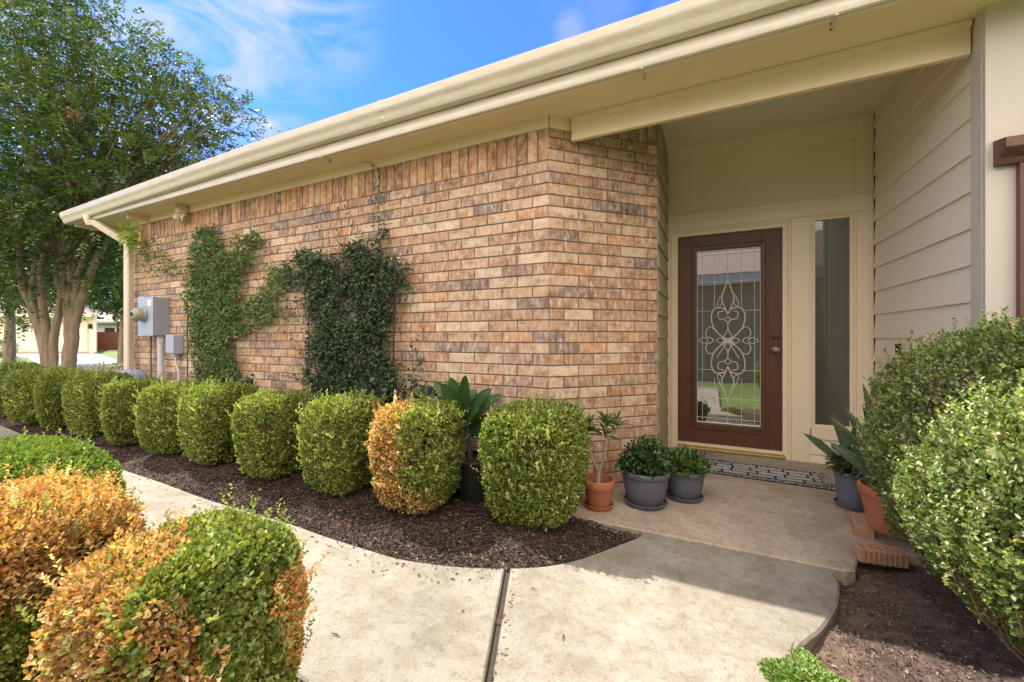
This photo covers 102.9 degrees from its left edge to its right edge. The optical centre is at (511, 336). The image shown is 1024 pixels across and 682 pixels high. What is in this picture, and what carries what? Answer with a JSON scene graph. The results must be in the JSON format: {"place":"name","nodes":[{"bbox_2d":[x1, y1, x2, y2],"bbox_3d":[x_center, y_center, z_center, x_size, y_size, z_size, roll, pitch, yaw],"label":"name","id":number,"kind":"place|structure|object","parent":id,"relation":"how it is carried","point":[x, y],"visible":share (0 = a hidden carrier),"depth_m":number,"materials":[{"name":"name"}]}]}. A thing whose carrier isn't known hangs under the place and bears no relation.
{"place":"outdoors","nodes":[
{"label":"outdoors","id":0,"kind":"place"},
{"bbox_2d":[0,297,101,352],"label":"garage house","id":1,"kind":"structure","parent":0,"point":[88,335],"depth_m":30.96,"materials":[{"name":"beige paint"}]},
{"bbox_2d":[3,324,83,351],"bbox_3d":[-35.598,0.080,31.009,6.200,2.120,0.093,0,0,0],"label":"garage door","id":2,"kind":"structure","parent":1,"relation":"in","point":[30,344],"depth_m":30.96,"materials":[{"name":"white paint"}]},
{"bbox_2d":[0,425,132,598],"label":"green bush","id":3,"kind":"object","parent":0,"point":[19,453],"visible":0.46,"depth_m":1.88,"materials":[{"name":"green plant"}]},
{"bbox_2d":[16,353,117,371],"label":"driveway","id":4,"kind":"structure","parent":0,"point":[87,359],"depth_m":21.62,"materials":[{"name":"concrete"}]},
{"bbox_2d":[46,156,131,369],"bbox_3d":[-14.197,-2.663,15.092,4.612,7.827,4.651,0,0,26],"label":"leafy tree","id":5,"kind":"object","parent":4,"relation":"on","point":[116,305],"visible":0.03,"depth_m":14.34,"materials":[{"name":"green plant"}]},
{"bbox_2d":[0,457,155,681],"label":"orange bush","id":6,"kind":"object","parent":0,"point":[67,513],"visible":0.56,"depth_m":1.30,"materials":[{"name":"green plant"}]},
{"bbox_2d":[15,483,328,681],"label":"orange green bush","id":7,"kind":"object","parent":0,"point":[213,595],"visible":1,"depth_m":0.96,"materials":[{"name":"green plant"}]},
{"bbox_2d":[0,425,503,681],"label":"walkway left slab","id":8,"kind":"structure","parent":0,"point":[406,624],"depth_m":1.69,"materials":[{"name":"concrete"}]},
{"bbox_2d":[125,476,500,582],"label":"spilled mulch","id":9,"kind":"object","parent":8,"relation":"on","point":[374,550],"visible":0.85,"depth_m":2.05,"materials":[{"name":"brown wood"}]},
{"bbox_2d":[0,411,642,624],"bbox_3d":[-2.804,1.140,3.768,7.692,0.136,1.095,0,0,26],"label":"wood mulch","id":10,"kind":"object","parent":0,"point":[267,500],"visible":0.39,"depth_m":2.50,"materials":[{"name":"brown wood"}]},
{"bbox_2d":[0,356,51,417],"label":"clipped bush","id":11,"kind":"object","parent":10,"relation":"on","point":[4,368],"visible":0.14,"depth_m":5.68,"materials":[{"name":"green plant"}]},
{"bbox_2d":[0,361,66,424],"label":"clipped bush","id":12,"kind":"object","parent":10,"relation":"on","point":[17,399],"visible":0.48,"depth_m":5.12,"materials":[{"name":"green plant"}]},
{"bbox_2d":[30,363,99,429],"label":"clipped bush","id":13,"kind":"object","parent":10,"relation":"on","point":[46,399],"visible":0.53,"depth_m":4.83,"materials":[{"name":"green plant"}]},
{"bbox_2d":[56,366,134,435],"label":"clipped bush","id":14,"kind":"object","parent":10,"relation":"on","point":[80,409],"visible":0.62,"depth_m":4.51,"materials":[{"name":"green plant"}]},
{"bbox_2d":[92,371,171,444],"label":"clipped bush","id":15,"kind":"object","parent":10,"relation":"on","point":[116,418],"visible":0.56,"depth_m":4.15,"materials":[{"name":"green plant"}]},
{"bbox_2d":[118,369,147,388],"bbox_3d":[-4.797,0.767,5.123,0.336,0.725,0.336,0,0,26],"label":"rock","id":16,"kind":"object","parent":10,"relation":"on","point":[137,371],"visible":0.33,"depth_m":5.08,"materials":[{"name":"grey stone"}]},
{"bbox_2d":[130,375,214,454],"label":"clipped bush","id":17,"kind":"object","parent":10,"relation":"on","point":[158,431],"visible":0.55,"depth_m":3.78,"materials":[{"name":"green plant"}]},
{"bbox_2d":[187,288,235,405],"bbox_3d":[-3.453,0.302,4.672,0.962,1.676,0.012,0,0,26],"label":"garden trellis","id":18,"kind":"object","parent":10,"relation":"on","point":[213,345],"visible":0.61,"depth_m":4.58,"materials":[{"name":"brown wood"}]},
{"bbox_2d":[171,375,256,465],"bbox_3d":[-2.640,0.767,3.684,0.594,0.849,0.656,0,0,26],"label":"clipped bush","id":19,"kind":"object","parent":10,"relation":"on","point":[205,437],"visible":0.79,"depth_m":3.51,"materials":[{"name":"green plant"}]},
{"bbox_2d":[208,370,258,425],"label":"leafy shrub","id":20,"kind":"object","parent":10,"relation":"on","point":[249,380],"visible":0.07,"depth_m":4.31,"materials":[{"name":"green plant"}]},
{"bbox_2d":[224,380,319,479],"bbox_3d":[-1.931,0.778,3.343,0.575,0.826,0.639,0,0,26],"label":"clipped bush","id":21,"kind":"object","parent":10,"relation":"on","point":[257,427],"visible":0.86,"depth_m":3.17,"materials":[{"name":"green plant"}]},
{"bbox_2d":[291,386,389,495],"bbox_3d":[-1.224,0.774,3.002,0.591,0.834,0.635,0,0,26],"label":"clipped bush","id":22,"kind":"object","parent":10,"relation":"on","point":[347,472],"visible":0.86,"depth_m":2.82,"materials":[{"name":"green plant"}]},
{"bbox_2d":[308,254,393,423],"bbox_3d":[-1.492,0.216,3.722,1.074,1.848,0.012,0,0,26],"label":"garden trellis","id":23,"kind":"object","parent":10,"relation":"on","point":[362,323],"visible":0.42,"depth_m":3.48,"materials":[{"name":"brown wood"}]},
{"bbox_2d":[344,370,392,469],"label":"leafy shrub","id":24,"kind":"object","parent":10,"relation":"on","point":[369,375],"visible":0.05,"depth_m":3.47,"materials":[{"name":"green plant"}]},
{"bbox_2d":[361,390,470,514],"bbox_3d":[-0.617,0.763,2.714,0.644,0.857,0.654,0,0,26],"label":"clipped bush","id":25,"kind":"object","parent":10,"relation":"on","point":[416,486],"visible":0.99,"depth_m":2.53,"materials":[{"name":"green plant"}]},
{"bbox_2d":[394,383,437,461],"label":"leafy shrub","id":26,"kind":"object","parent":10,"relation":"on","point":[425,388],"visible":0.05,"depth_m":3.24,"materials":[{"name":"green plant"}]},
{"bbox_2d":[458,450,485,503],"bbox_3d":[-0.246,0.984,2.864,0.327,0.288,0.327,0,0,26],"label":"black nursery pot","id":27,"kind":"object","parent":10,"relation":"on","point":[471,490],"visible":0.35,"depth_m":2.73,"materials":[{"name":"plastic"}]},
{"bbox_2d":[416,375,527,458],"bbox_3d":[-0.319,0.659,2.872,0.845,0.806,0.492,0,0,26],"label":"broad leaf plant","id":28,"kind":"object","parent":27,"relation":"in","point":[479,404],"visible":0.6,"depth_m":2.85,"materials":[{"name":"green plant"}]},
{"bbox_2d":[473,389,597,530],"bbox_3d":[0.148,0.762,2.506,0.704,0.859,0.677,0,0,26],"label":"clipped bush","id":29,"kind":"object","parent":10,"relation":"on","point":[537,489],"visible":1,"depth_m":2.31,"materials":[{"name":"green plant"}]},
{"bbox_2d":[0,0,680,306],"label":"sky","id":30,"kind":"structure","parent":0,"point":[302,62],"materials":[{"name":"blue"}]},
{"bbox_2d":[0,350,810,434],"bbox_3d":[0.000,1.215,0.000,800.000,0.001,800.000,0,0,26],"label":"ground","id":31,"kind":"structure","parent":0,"point":[110,353],"depth_m":26.44,"materials":[{"name":"green plant"}]},
{"bbox_2d":[0,339,20,356],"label":"round shrub","id":32,"kind":"object","parent":31,"relation":"on","point":[1,344],"visible":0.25,"depth_m":24.27,"materials":[{"name":"green plant"}]},
{"bbox_2d":[0,150,56,362],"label":"leafy tree","id":33,"kind":"object","parent":31,"relation":"on","point":[9,351],"visible":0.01,"depth_m":16.88,"materials":[{"name":"green plant"}]},
{"bbox_2d":[85,362,123,380],"bbox_3d":[-9.626,0.933,9.987,1.993,0.665,0.937,0,0,0],"label":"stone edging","id":34,"kind":"object","parent":31,"relation":"on","point":[115,366],"visible":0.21,"depth_m":9.78,"materials":[{"name":"beige stone"}]},
{"bbox_2d":[92,310,119,331],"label":"cream house","id":35,"kind":"structure","parent":31,"relation":"on","point":[106,325],"depth_m":44.00,"materials":[{"name":"white paint"}]},
{"bbox_2d":[105,328,113,331],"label":"window","id":36,"kind":"structure","parent":35,"relation":"in","point":[106,329],"depth_m":43.95,"materials":[{"name":"grey glass"}]},
{"bbox_2d":[97,331,118,349],"bbox_3d":[-33.800,0.330,34.500,2.800,1.620,0.100,0,0,0],"label":"wooden fence","id":37,"kind":"object","parent":31,"relation":"on","point":[107,340],"visible":0.66,"depth_m":34.49,"materials":[{"name":"brown wood"}]},
{"bbox_2d":[109,299,119,327],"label":"background tree","id":38,"kind":"object","parent":31,"relation":"on","point":[117,322],"depth_m":42.56,"materials":[{"name":"green plant"}]},
{"bbox_2d":[0,0,280,368],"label":"crepe myrtle tree","id":39,"kind":"object","parent":31,"relation":"on","point":[41,237],"visible":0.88,"depth_m":7.98,"materials":[{"name":"green plant"}]},
{"bbox_2d":[485,572,509,681],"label":"joint soil","id":40,"kind":"structure","parent":31,"relation":"on","point":[494,644],"depth_m":1.58,"materials":[{"name":"brown soil"}]},
{"bbox_2d":[490,561,522,681],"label":"joint mulch","id":41,"kind":"object","parent":40,"relation":"on","point":[492,678],"visible":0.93,"depth_m":1.54,"materials":[{"name":"brown wood"}]},
{"bbox_2d":[60,0,1023,507],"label":"brick house","id":42,"kind":"structure","parent":31,"relation":"on","point":[662,226],"depth_m":3.22,"materials":[{"name":"brown brick"}]},
{"bbox_2d":[115,215,144,263],"bbox_3d":[-4.982,-1.263,5.334,0.349,0.630,0.302,0,0,-3],"label":"vine tip","id":43,"kind":"object","parent":42,"relation":"attached to","point":[129,242],"visible":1,"depth_m":5.30,"materials":[{"name":"green plant"}]},
{"bbox_2d":[130,296,169,378],"bbox_3d":[-4.648,0.330,5.159,0.516,1.700,0.309,0,0,26],"label":"electric meter","id":44,"kind":"object","parent":42,"relation":"attached to","point":[151,315],"visible":0.92,"depth_m":5.11,"materials":[{"name":"grey metal"}]},
{"bbox_2d":[166,335,183,380],"bbox_3d":[-4.162,0.568,5.033,0.180,1.185,0.112,0,0,26],"label":"utility box","id":45,"kind":"object","parent":42,"relation":"attached to","point":[175,345],"visible":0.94,"depth_m":5.00,"materials":[{"name":"grey metal"}]},
{"bbox_2d":[173,204,190,223],"bbox_3d":[-4.004,-1.486,4.959,0.163,0.214,0.163,0,0,-19],"label":"flood light","id":46,"kind":"object","parent":42,"relation":"attached to","point":[182,215],"visible":1,"depth_m":4.91,"materials":[{"name":"beige plastic"}]},
{"bbox_2d":[136,223,297,383],"bbox_3d":[-3.595,-0.352,4.739,3.252,1.977,0.191,0,0,26],"label":"climbing vine","id":47,"kind":"object","parent":42,"relation":"attached to","point":[206,280],"visible":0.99,"depth_m":4.57,"materials":[{"name":"green plant"}]},
{"bbox_2d":[228,162,427,404],"bbox_3d":[-1.972,-0.472,3.939,2.823,2.246,0.215,0,0,26],"label":"climbing vine","id":48,"kind":"object","parent":42,"relation":"attached to","point":[325,275],"visible":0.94,"depth_m":3.65,"materials":[{"name":"green plant"}]},
{"bbox_2d":[671,218,790,460],"bbox_3d":[2.027,0.024,3.835,0.991,2.128,0.110,0,0,26],"label":"front door","id":49,"kind":"structure","parent":42,"relation":"in","point":[731,284],"depth_m":3.83,"materials":[{"name":"brown wood"}]},
{"bbox_2d":[757,96,789,109],"bbox_3d":[2.023,-1.819,3.159,0.210,0.014,0.210,0,0,26],"label":"ceiling light","id":50,"kind":"object","parent":42,"relation":"attached to","point":[771,104],"visible":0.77,"depth_m":3.19,"materials":[{"name":"white plastic"}]},
{"bbox_2d":[810,212,855,431],"bbox_3d":[2.727,-0.124,3.476,0.313,1.835,0.046,0,0,26],"label":"sidelight window","id":51,"kind":"structure","parent":42,"relation":"in","point":[832,236],"depth_m":3.48,"materials":[{"name":"glass"}]},
{"bbox_2d":[895,344,900,354],"bbox_3d":[2.707,0.086,2.862,0.020,0.075,0.046,0,0,26],"label":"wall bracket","id":52,"kind":"object","parent":42,"relation":"attached to","point":[897,347],"depth_m":2.86,"materials":[{"name":"black metal"}]},
{"bbox_2d":[493,534,838,681],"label":"walkway right slab","id":53,"kind":"structure","parent":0,"point":[651,608],"depth_m":1.67,"materials":[{"name":"concrete"}]},
{"bbox_2d":[557,453,933,584],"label":"porch floor","id":54,"kind":"structure","parent":0,"point":[809,526],"depth_m":2.51,"materials":[{"name":"concrete"}]},
{"bbox_2d":[582,473,614,511],"bbox_3d":[0.578,1.038,2.720,0.214,0.193,0.214,0,0,26],"label":"terracotta pot","id":55,"kind":"object","parent":54,"relation":"on","point":[598,497],"visible":0.91,"depth_m":2.65,"materials":[{"name":"ceramic"}]},
{"bbox_2d":[582,410,634,482],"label":"potted shrub","id":56,"kind":"object","parent":55,"relation":"in","point":[606,421],"visible":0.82,"depth_m":2.70,"materials":[{"name":"green plant"}]},
{"bbox_2d":[622,466,670,510],"bbox_3d":[0.906,1.018,2.778,0.327,0.233,0.327,0,0,26],"label":"grey bowl pot","id":57,"kind":"object","parent":54,"relation":"on","point":[646,493],"visible":0.78,"depth_m":2.66,"materials":[{"name":"plastic"}]},
{"bbox_2d":[614,434,676,479],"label":"potted herb","id":58,"kind":"object","parent":57,"relation":"in","point":[639,459],"visible":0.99,"depth_m":2.72,"materials":[{"name":"green plant"}]},
{"bbox_2d":[666,468,705,503],"bbox_3d":[1.216,1.032,2.878,0.279,0.203,0.279,0,0,26],"label":"grey bowl pot","id":59,"kind":"object","parent":54,"relation":"on","point":[684,488],"visible":0.63,"depth_m":2.77,"materials":[{"name":"plastic"}]},
{"bbox_2d":[662,444,712,477],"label":"potted groundcover","id":60,"kind":"object","parent":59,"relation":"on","point":[690,462],"visible":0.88,"depth_m":2.81,"materials":[{"name":"green plant"}]},
{"bbox_2d":[702,458,835,490],"bbox_3d":[2.054,1.130,3.416,1.000,0.008,0.430,0,0,28],"label":"doormat","id":61,"kind":"object","parent":54,"relation":"on","point":[818,480],"visible":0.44,"depth_m":3.34,"materials":[{"name":"grey fabric"}]},
{"bbox_2d":[832,469,864,512],"bbox_3d":[2.273,1.015,2.721,0.218,0.238,0.218,0,0,26],"label":"grey pot","id":62,"kind":"object","parent":54,"relation":"on","point":[848,497],"visible":0.48,"depth_m":2.67,"materials":[{"name":"plastic"}]},
{"bbox_2d":[803,411,858,461],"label":"snake plant","id":63,"kind":"object","parent":62,"relation":"in","point":[826,449],"visible":0.32,"depth_m":2.79,"materials":[{"name":"green plant"}]},
{"bbox_2d":[825,443,860,478],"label":"potted succulent","id":64,"kind":"object","parent":62,"relation":"in","point":[842,465],"visible":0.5,"depth_m":2.71,"materials":[{"name":"green plant"}]},
{"bbox_2d":[849,512,874,539],"bbox_3d":[2.046,1.103,2.386,0.093,0.066,0.200,0,0,34],"label":"cored brick","id":65,"kind":"object","parent":54,"relation":"on","point":[860,526],"visible":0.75,"depth_m":2.33,"materials":[{"name":"brick"}]},
{"bbox_2d":[857,478,914,535],"bbox_3d":[2.069,0.939,2.242,0.266,0.238,0.266,0,0,26],"label":"terracotta pot","id":66,"kind":"object","parent":65,"relation":"on","point":[874,510],"visible":0.3,"depth_m":2.22,"materials":[{"name":"ceramic"}]},
{"bbox_2d":[829,383,893,491],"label":"snake plant","id":67,"kind":"object","parent":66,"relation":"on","point":[857,463],"visible":0.27,"depth_m":2.36,"materials":[{"name":"green plant"}]},
{"bbox_2d":[852,541,909,568],"bbox_3d":[1.861,1.103,2.064,0.200,0.066,0.093,0,0,18],"label":"cored brick","id":68,"kind":"object","parent":54,"relation":"on","point":[883,555],"visible":1,"depth_m":2.04,"materials":[{"name":"brick"}]},
{"bbox_2d":[790,563,1023,681],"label":"bare soil bed","id":69,"kind":"object","parent":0,"point":[922,616],"visible":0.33,"depth_m":1.60,"materials":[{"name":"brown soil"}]},
{"bbox_2d":[754,647,849,681],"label":"groundcover plant","id":70,"kind":"object","parent":69,"relation":"on","point":[806,666],"visible":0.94,"depth_m":1.35,"materials":[{"name":"green plant"}]},
{"bbox_2d":[850,304,1023,579],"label":"boxwood bush","id":71,"kind":"object","parent":69,"relation":"on","point":[973,347],"visible":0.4,"depth_m":1.75,"materials":[{"name":"green plant"}]},
{"bbox_2d":[881,380,1023,663],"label":"boxwood bush","id":72,"kind":"object","parent":69,"relation":"on","point":[977,562],"visible":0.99,"depth_m":1.23,"materials":[{"name":"green plant"}]}
]}

